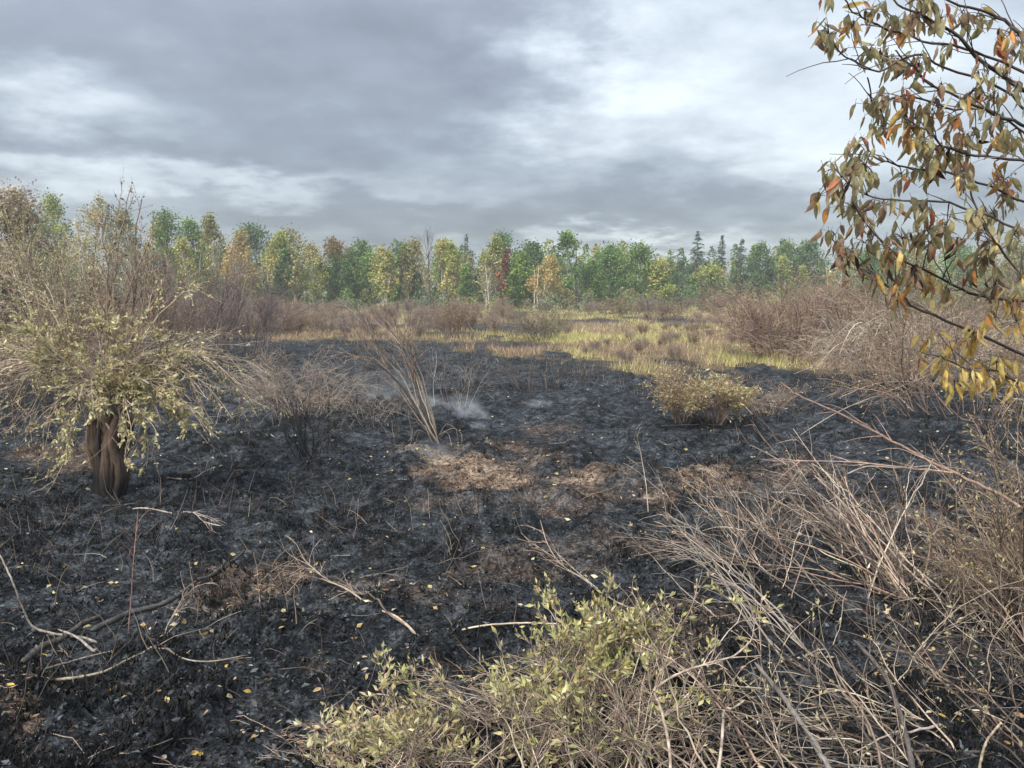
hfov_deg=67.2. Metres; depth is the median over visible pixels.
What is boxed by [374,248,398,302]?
young tree
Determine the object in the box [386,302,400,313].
bare shrub
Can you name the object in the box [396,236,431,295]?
birch tree
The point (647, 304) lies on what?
bare shrub
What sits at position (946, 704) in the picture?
charred stubble
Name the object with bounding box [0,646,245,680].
fallen branch
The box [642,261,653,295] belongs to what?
young tree
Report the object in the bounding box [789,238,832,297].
maple tree
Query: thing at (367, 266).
young tree
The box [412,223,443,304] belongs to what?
dead tree
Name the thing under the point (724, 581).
dead shrub
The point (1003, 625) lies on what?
brush tangle
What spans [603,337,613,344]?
bare shrub
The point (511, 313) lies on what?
bare shrub
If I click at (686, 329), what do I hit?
bare shrub
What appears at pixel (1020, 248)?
birch tree
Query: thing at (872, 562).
dead shrub
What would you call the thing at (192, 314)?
bare shrub
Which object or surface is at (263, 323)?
shrub
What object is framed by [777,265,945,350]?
shrub
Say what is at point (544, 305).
bare shrub
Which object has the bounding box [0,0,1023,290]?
sky
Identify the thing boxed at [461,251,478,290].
young tree
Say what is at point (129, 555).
dead stalk
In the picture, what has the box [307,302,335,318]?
bare shrub
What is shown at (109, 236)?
spruce tree
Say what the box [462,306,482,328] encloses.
bare shrub
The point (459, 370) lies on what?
dead shrub
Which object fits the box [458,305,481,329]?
bare shrub
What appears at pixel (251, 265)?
young tree
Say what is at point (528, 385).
dead shrub
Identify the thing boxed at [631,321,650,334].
bare shrub
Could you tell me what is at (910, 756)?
branch
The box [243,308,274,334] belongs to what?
bare shrub
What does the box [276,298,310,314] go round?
bare shrub
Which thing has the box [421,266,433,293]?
young tree
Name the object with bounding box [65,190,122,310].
birch tree
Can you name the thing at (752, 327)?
dome shrub
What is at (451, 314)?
shrub
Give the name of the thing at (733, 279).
young tree
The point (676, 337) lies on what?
bare shrub
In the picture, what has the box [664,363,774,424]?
willow shrub
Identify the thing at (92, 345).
shrub
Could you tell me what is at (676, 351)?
bare shrub
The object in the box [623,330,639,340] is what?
bare shrub
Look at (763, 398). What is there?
shrub
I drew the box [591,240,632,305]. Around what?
maple tree
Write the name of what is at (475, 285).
young tree
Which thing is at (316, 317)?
bare shrub
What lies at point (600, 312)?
bare shrub
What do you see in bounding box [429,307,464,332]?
bare shrub
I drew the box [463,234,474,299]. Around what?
spruce tree
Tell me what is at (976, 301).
shrub
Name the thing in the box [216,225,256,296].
birch tree
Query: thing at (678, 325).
bare shrub
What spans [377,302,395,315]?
bare shrub
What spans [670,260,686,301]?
young tree
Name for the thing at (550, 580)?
plant litter
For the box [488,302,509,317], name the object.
bare shrub
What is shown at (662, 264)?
maple tree
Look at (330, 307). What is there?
bare shrub
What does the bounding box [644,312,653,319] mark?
bare shrub
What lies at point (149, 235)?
birch tree
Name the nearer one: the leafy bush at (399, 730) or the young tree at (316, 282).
the leafy bush at (399, 730)
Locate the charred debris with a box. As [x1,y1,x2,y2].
[0,339,1023,767]
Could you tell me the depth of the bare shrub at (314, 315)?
53.30 m
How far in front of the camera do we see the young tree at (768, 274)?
140.13 m
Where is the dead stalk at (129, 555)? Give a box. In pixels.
[117,506,154,630]
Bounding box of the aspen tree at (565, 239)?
[553,229,582,301]
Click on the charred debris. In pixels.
(300, 709)
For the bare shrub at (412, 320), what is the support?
on the ground at (482, 413)
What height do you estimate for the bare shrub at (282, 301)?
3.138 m
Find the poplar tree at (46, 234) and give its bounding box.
[12,188,61,308]
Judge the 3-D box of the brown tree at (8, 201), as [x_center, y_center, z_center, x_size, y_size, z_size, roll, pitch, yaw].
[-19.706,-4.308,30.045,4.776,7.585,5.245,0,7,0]
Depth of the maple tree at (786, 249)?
142.78 m
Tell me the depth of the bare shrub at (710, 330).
46.77 m
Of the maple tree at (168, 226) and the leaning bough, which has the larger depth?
the maple tree at (168, 226)
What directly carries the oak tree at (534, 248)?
on the ground at (482, 413)
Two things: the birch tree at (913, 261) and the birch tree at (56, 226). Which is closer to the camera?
the birch tree at (56, 226)
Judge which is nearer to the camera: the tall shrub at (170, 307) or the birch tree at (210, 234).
the tall shrub at (170, 307)
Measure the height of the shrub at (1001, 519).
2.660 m
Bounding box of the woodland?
[9,238,1022,301]
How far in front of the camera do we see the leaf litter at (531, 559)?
8.17 m
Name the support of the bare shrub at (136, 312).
on the ground at (482, 413)
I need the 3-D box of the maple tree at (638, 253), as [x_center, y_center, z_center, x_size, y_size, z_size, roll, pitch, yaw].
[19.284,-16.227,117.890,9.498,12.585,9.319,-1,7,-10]
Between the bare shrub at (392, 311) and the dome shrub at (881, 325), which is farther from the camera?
the bare shrub at (392, 311)
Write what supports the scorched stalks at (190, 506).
on the ground at (482, 413)
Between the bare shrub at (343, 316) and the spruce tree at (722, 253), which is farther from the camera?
the spruce tree at (722, 253)
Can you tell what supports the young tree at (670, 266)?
on the ground at (482, 413)
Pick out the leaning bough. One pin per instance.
(937, 465)
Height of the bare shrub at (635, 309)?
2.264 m
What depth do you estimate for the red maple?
107.61 m
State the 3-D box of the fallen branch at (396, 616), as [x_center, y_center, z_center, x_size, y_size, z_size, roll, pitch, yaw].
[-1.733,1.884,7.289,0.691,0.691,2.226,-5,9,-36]
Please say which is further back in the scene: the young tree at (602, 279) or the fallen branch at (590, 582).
the young tree at (602, 279)
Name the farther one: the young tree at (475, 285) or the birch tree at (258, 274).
the young tree at (475, 285)
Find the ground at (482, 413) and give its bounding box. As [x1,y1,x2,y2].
[0,291,1023,767]
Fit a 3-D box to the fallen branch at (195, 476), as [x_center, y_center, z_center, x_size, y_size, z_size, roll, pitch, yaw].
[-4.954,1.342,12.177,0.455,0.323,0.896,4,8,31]
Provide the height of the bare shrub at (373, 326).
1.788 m
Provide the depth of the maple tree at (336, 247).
116.93 m
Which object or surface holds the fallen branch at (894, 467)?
on the ground at (482, 413)
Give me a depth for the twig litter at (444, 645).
6.27 m
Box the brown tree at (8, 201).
[0,176,79,361]
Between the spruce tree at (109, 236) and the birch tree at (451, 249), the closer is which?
the spruce tree at (109, 236)
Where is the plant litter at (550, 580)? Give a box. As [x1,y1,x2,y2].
[0,390,1019,767]
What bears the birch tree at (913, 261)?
on the ground at (482, 413)
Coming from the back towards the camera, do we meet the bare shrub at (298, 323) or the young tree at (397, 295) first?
the young tree at (397, 295)
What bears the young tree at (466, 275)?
on the ground at (482, 413)
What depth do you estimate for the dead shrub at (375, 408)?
16.82 m
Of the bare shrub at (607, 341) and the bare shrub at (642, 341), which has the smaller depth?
the bare shrub at (642, 341)
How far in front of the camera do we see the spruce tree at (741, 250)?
142.01 m
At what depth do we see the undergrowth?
103.54 m
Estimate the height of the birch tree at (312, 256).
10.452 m
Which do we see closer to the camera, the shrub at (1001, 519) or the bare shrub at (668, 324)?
the shrub at (1001, 519)
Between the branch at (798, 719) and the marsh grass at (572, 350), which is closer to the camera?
the branch at (798, 719)
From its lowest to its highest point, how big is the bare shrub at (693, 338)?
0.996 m
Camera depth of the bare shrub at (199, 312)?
49.02 m
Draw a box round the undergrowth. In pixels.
[0,283,1023,312]
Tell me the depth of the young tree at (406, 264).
107.95 m
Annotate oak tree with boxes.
[486,228,538,301]
[515,237,553,302]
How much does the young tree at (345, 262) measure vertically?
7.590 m
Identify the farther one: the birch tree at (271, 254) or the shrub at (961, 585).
the birch tree at (271, 254)
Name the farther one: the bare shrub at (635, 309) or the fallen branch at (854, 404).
the bare shrub at (635, 309)
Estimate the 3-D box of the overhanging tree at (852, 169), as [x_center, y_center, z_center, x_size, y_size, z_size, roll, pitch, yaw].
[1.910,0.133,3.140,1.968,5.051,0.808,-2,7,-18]
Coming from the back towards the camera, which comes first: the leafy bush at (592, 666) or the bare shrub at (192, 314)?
the bare shrub at (192, 314)
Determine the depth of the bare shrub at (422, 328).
48.21 m
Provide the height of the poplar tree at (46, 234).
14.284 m
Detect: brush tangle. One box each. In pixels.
[549,560,907,767]
[616,599,1023,767]
[811,525,1023,752]
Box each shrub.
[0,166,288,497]
[0,195,131,377]
[0,267,162,417]
[63,243,224,372]
[110,220,286,369]
[125,304,151,329]
[136,306,177,328]
[156,264,343,357]
[173,297,214,330]
[176,296,225,333]
[201,330,390,423]
[240,291,285,330]
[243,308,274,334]
[247,377,360,459]
[251,310,282,331]
[258,312,289,335]
[260,294,293,310]
[263,299,311,332]
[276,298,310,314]
[277,306,311,336]
[285,310,313,328]
[305,306,329,326]
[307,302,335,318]
[307,306,331,330]
[307,368,424,434]
[312,313,338,335]
[319,300,339,317]
[323,277,461,446]
[326,305,343,324]
[332,299,347,311]
[334,319,356,335]
[336,313,359,332]
[337,309,350,320]
[343,305,372,325]
[357,310,385,334]
[370,304,400,327]
[374,311,394,329]
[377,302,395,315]
[379,311,399,327]
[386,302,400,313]
[397,296,419,313]
[402,307,440,333]
[408,321,430,335]
[409,305,425,316]
[418,292,478,337]
[420,336,500,407]
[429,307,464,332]
[432,307,454,330]
[450,295,466,309]
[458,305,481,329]
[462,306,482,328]
[468,300,485,312]
[477,307,504,330]
[477,346,590,394]
[483,313,506,333]
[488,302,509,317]
[494,293,512,308]
[499,299,579,342]
[504,310,521,322]
[535,302,550,310]
[559,300,571,308]
[561,322,575,333]
[579,299,597,314]
[580,345,594,353]
[588,340,601,350]
[593,291,641,317]
[593,299,611,315]
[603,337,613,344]
[607,463,835,672]
[615,348,625,356]
[618,349,635,363]
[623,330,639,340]
[624,452,846,599]
[629,298,648,315]
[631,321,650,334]
[631,340,647,353]
[634,334,651,350]
[635,293,660,313]
[636,358,721,423]
[641,296,692,319]
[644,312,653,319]
[647,318,656,324]
[654,423,954,614]
[655,329,676,343]
[655,338,667,346]
[659,341,686,360]
[661,320,675,327]
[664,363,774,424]
[665,328,684,342]
[671,319,682,327]
[678,297,692,309]
[681,264,897,362]
[681,320,693,331]
[684,320,701,331]
[685,328,704,345]
[695,287,732,316]
[695,445,916,569]
[696,314,708,324]
[700,323,711,332]
[703,325,714,335]
[717,375,808,416]
[719,342,733,350]
[726,332,737,343]
[771,279,1023,446]
[772,231,1023,373]
[773,277,1023,391]
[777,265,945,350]
[859,512,1023,650]
[896,364,1023,661]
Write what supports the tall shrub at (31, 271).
on the ground at (482, 413)
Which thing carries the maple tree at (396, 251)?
on the ground at (482, 413)
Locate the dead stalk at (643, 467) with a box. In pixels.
[630,426,647,508]
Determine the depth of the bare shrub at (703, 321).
58.26 m
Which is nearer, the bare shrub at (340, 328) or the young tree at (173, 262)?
the bare shrub at (340, 328)
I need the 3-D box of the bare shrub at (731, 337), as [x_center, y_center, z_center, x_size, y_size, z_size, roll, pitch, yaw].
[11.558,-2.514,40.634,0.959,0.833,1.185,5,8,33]
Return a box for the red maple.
[495,247,514,306]
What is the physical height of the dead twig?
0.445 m
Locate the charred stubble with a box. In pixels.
[0,342,1023,767]
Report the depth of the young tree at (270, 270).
116.89 m
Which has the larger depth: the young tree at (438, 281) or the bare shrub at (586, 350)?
the young tree at (438, 281)
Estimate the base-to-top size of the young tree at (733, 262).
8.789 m
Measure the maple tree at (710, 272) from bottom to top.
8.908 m
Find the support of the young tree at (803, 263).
on the ground at (482, 413)
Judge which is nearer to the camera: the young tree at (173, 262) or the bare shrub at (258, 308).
the bare shrub at (258, 308)
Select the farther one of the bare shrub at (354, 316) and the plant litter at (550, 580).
the bare shrub at (354, 316)
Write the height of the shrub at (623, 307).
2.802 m
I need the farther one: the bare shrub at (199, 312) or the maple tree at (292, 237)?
the maple tree at (292, 237)
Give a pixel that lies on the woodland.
(596, 248)
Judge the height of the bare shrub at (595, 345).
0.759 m
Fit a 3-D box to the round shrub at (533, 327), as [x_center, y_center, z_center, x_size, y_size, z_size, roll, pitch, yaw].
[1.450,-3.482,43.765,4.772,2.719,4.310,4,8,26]
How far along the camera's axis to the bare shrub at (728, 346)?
36.60 m
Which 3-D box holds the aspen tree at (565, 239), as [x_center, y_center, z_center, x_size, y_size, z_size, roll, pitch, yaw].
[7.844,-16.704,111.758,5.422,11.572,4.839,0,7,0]
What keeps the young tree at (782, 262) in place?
on the ground at (482, 413)
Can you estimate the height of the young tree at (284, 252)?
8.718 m
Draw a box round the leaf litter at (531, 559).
[3,381,1023,638]
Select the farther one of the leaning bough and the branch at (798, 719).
the leaning bough
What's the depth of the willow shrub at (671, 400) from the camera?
16.21 m
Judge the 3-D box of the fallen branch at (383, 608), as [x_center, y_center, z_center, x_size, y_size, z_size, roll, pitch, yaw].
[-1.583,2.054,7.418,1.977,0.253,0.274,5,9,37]
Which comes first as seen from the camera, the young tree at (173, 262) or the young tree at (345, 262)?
the young tree at (173, 262)
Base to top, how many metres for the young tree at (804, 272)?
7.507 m
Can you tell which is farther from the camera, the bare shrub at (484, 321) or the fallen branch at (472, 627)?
the bare shrub at (484, 321)
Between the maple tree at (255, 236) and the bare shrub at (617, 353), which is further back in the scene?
the maple tree at (255, 236)
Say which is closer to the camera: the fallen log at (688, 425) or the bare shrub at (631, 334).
the fallen log at (688, 425)
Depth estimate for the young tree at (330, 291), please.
132.61 m
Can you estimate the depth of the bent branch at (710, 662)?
4.45 m
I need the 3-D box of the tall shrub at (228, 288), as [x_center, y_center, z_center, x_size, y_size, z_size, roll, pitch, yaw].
[-11.631,-3.292,28.806,5.722,5.452,6.751,-1,7,-7]
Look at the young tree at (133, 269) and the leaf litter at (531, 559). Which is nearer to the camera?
the leaf litter at (531, 559)
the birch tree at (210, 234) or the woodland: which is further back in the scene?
the woodland
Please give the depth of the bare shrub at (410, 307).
87.11 m
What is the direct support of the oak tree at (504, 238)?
on the ground at (482, 413)
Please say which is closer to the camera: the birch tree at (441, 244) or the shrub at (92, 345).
the shrub at (92, 345)
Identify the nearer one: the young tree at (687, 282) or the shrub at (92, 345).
the shrub at (92, 345)
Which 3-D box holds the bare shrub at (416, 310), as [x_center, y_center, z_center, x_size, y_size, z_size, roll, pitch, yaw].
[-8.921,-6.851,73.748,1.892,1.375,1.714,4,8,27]
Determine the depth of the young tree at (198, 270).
110.78 m
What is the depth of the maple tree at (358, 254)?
118.53 m
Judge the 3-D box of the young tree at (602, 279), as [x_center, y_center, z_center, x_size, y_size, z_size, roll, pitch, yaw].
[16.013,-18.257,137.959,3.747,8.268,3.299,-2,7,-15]
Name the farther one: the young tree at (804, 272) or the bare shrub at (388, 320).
the young tree at (804, 272)
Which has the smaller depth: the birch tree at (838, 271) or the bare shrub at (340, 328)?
the bare shrub at (340, 328)
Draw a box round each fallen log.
[20,614,100,663]
[90,549,245,631]
[661,423,722,426]
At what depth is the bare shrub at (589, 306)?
86.75 m
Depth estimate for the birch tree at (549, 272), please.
104.59 m
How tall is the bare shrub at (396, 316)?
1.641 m
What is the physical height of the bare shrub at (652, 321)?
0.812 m
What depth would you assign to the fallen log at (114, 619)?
7.05 m
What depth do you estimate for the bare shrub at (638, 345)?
33.81 m
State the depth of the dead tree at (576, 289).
113.17 m
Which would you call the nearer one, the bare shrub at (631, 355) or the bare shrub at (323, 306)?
the bare shrub at (631, 355)
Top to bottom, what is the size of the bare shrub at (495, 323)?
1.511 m
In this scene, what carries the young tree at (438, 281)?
on the ground at (482, 413)
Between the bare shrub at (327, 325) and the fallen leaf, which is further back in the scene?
the bare shrub at (327, 325)
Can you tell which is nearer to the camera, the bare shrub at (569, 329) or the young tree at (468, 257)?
the bare shrub at (569, 329)
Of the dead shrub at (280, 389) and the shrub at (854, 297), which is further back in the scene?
the shrub at (854, 297)
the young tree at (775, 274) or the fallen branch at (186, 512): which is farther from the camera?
the young tree at (775, 274)
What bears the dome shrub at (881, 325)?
on the ground at (482, 413)
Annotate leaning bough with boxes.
[762,381,1022,509]
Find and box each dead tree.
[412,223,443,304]
[573,250,579,306]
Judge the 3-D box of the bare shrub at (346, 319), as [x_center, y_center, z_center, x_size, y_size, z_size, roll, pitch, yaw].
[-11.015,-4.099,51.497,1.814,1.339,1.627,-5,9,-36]
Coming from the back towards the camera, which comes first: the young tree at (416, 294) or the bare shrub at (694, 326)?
the young tree at (416, 294)
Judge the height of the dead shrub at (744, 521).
1.310 m
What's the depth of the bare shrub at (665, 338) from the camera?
39.76 m
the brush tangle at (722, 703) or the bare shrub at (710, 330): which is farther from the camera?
the bare shrub at (710, 330)
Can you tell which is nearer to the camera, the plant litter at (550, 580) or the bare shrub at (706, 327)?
the plant litter at (550, 580)
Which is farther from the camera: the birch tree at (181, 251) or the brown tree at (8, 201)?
the birch tree at (181, 251)
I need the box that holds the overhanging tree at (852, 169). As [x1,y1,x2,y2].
[786,0,1023,405]
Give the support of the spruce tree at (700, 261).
on the ground at (482, 413)
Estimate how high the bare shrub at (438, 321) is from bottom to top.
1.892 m
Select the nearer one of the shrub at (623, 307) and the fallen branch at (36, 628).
the fallen branch at (36, 628)
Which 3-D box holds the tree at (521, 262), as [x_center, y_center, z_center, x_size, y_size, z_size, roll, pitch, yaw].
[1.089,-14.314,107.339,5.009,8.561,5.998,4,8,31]
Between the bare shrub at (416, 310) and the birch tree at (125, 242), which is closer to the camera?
the bare shrub at (416, 310)
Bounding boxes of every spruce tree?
[102,203,124,310]
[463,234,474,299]
[681,231,709,296]
[716,235,732,299]
[725,238,753,299]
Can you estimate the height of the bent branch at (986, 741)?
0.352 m
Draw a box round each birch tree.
[33,187,84,313]
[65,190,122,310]
[98,203,155,300]
[140,215,176,300]
[172,232,204,301]
[193,212,233,297]
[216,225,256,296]
[233,249,260,298]
[257,227,292,294]
[294,238,331,306]
[366,242,391,305]
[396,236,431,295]
[427,236,460,304]
[440,239,471,298]
[472,232,507,309]
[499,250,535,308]
[523,252,565,308]
[823,250,853,294]
[892,250,946,304]
[977,237,1023,294]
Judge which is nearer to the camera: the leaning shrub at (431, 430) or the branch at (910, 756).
the branch at (910, 756)
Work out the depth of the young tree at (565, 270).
137.75 m
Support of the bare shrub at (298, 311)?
on the ground at (482, 413)
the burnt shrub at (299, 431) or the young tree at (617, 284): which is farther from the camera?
the young tree at (617, 284)
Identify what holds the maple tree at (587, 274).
on the ground at (482, 413)
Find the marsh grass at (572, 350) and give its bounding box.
[37,300,1023,397]
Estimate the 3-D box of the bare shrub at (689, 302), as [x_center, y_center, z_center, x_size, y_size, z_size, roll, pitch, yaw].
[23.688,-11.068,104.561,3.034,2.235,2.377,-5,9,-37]
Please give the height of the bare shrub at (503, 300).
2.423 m
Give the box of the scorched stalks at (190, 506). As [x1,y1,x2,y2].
[0,338,1023,717]
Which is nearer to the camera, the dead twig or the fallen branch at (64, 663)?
the fallen branch at (64, 663)
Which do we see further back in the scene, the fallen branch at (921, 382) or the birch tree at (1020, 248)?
the birch tree at (1020, 248)
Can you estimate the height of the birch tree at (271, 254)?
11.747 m
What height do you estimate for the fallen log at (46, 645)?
0.064 m
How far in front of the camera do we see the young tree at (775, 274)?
143.95 m
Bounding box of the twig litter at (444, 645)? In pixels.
[0,355,1023,767]
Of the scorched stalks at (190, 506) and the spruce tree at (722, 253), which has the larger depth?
the spruce tree at (722, 253)
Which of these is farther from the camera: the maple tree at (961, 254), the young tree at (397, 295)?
the maple tree at (961, 254)
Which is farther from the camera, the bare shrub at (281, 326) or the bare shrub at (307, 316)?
the bare shrub at (307, 316)
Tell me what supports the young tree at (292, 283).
on the ground at (482, 413)
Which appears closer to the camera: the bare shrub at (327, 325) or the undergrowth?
the bare shrub at (327, 325)
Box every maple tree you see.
[144,206,189,297]
[175,215,216,299]
[228,216,270,296]
[255,223,309,303]
[316,235,358,302]
[334,237,378,306]
[386,239,407,306]
[576,258,607,305]
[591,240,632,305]
[607,238,671,303]
[647,255,679,301]
[688,258,729,305]
[773,239,808,294]
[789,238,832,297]
[849,244,900,300]
[931,238,986,303]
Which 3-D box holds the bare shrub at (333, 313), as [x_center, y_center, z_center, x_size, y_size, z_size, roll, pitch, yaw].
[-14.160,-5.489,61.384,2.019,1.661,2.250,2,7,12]
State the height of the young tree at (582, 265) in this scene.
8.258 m
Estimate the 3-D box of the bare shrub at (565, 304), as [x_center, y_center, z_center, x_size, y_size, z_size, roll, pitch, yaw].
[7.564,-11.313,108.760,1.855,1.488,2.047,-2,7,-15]
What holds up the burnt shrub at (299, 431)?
on the ground at (482, 413)
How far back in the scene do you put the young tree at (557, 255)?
138.35 m
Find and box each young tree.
[119,251,141,301]
[166,248,182,298]
[189,248,212,297]
[247,261,260,300]
[263,248,285,297]
[267,247,294,302]
[280,245,307,301]
[306,266,326,306]
[323,266,334,303]
[337,258,357,303]
[357,251,378,304]
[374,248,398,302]
[383,255,405,306]
[394,240,423,308]
[409,260,423,306]
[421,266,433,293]
[433,262,449,302]
[441,255,460,303]
[457,262,474,304]
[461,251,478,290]
[473,257,486,302]
[546,252,561,302]
[552,257,566,302]
[561,261,574,292]
[573,262,587,299]
[593,260,608,303]
[612,258,624,299]
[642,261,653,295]
[665,257,674,298]
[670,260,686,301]
[684,268,695,301]
[726,266,740,302]
[730,258,747,302]
[760,256,774,293]
[772,266,778,294]
[775,253,794,295]
[793,255,810,297]
[797,263,812,295]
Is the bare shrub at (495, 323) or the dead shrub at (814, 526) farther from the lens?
the bare shrub at (495, 323)
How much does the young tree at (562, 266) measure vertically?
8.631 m
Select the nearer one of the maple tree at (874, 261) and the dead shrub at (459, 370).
the dead shrub at (459, 370)
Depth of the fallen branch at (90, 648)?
6.42 m
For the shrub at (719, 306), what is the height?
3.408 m
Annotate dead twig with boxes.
[165,572,218,634]
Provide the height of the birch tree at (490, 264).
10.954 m
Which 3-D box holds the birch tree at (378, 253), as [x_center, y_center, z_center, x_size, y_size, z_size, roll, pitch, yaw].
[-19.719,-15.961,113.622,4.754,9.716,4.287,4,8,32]
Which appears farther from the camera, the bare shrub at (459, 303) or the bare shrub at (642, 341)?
the bare shrub at (459, 303)
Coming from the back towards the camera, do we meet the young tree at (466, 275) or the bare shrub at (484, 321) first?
the young tree at (466, 275)
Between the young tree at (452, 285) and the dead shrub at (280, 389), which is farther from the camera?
the young tree at (452, 285)
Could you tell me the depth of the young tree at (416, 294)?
109.35 m
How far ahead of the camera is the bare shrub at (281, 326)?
47.34 m
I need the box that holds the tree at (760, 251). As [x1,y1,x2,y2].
[740,240,777,299]
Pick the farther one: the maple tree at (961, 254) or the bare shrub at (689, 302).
the maple tree at (961, 254)
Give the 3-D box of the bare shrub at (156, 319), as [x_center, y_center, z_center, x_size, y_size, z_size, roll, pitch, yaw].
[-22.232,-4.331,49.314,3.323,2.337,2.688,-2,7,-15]
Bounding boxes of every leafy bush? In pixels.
[262,641,574,767]
[380,566,783,767]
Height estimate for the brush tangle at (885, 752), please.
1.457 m
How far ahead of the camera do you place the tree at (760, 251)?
137.86 m
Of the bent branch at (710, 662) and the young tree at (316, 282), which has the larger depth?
the young tree at (316, 282)
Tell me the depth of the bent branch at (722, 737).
4.50 m
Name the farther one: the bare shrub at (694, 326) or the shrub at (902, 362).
the bare shrub at (694, 326)
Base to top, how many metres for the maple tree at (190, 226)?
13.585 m
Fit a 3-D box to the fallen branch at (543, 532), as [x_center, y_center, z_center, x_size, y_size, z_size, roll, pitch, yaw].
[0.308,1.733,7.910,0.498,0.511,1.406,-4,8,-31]
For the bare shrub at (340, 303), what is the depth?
97.24 m
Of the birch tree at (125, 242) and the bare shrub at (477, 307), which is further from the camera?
the birch tree at (125, 242)
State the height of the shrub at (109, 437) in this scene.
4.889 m
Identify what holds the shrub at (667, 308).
on the ground at (482, 413)
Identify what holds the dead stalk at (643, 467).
on the ground at (482, 413)
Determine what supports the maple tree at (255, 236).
on the ground at (482, 413)
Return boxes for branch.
[0,555,96,642]
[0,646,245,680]
[21,650,111,670]
[58,629,96,651]
[133,507,224,531]
[166,458,214,479]
[273,535,415,634]
[275,570,404,625]
[462,622,555,629]
[519,521,594,589]
[552,548,632,608]
[653,610,760,767]
[717,700,744,767]
[754,662,877,767]
[800,373,931,434]
[839,381,1021,410]
[847,460,966,473]
[853,640,915,767]
[978,722,1001,767]
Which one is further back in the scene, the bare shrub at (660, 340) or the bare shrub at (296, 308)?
the bare shrub at (296, 308)
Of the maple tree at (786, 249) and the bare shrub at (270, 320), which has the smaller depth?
the bare shrub at (270, 320)

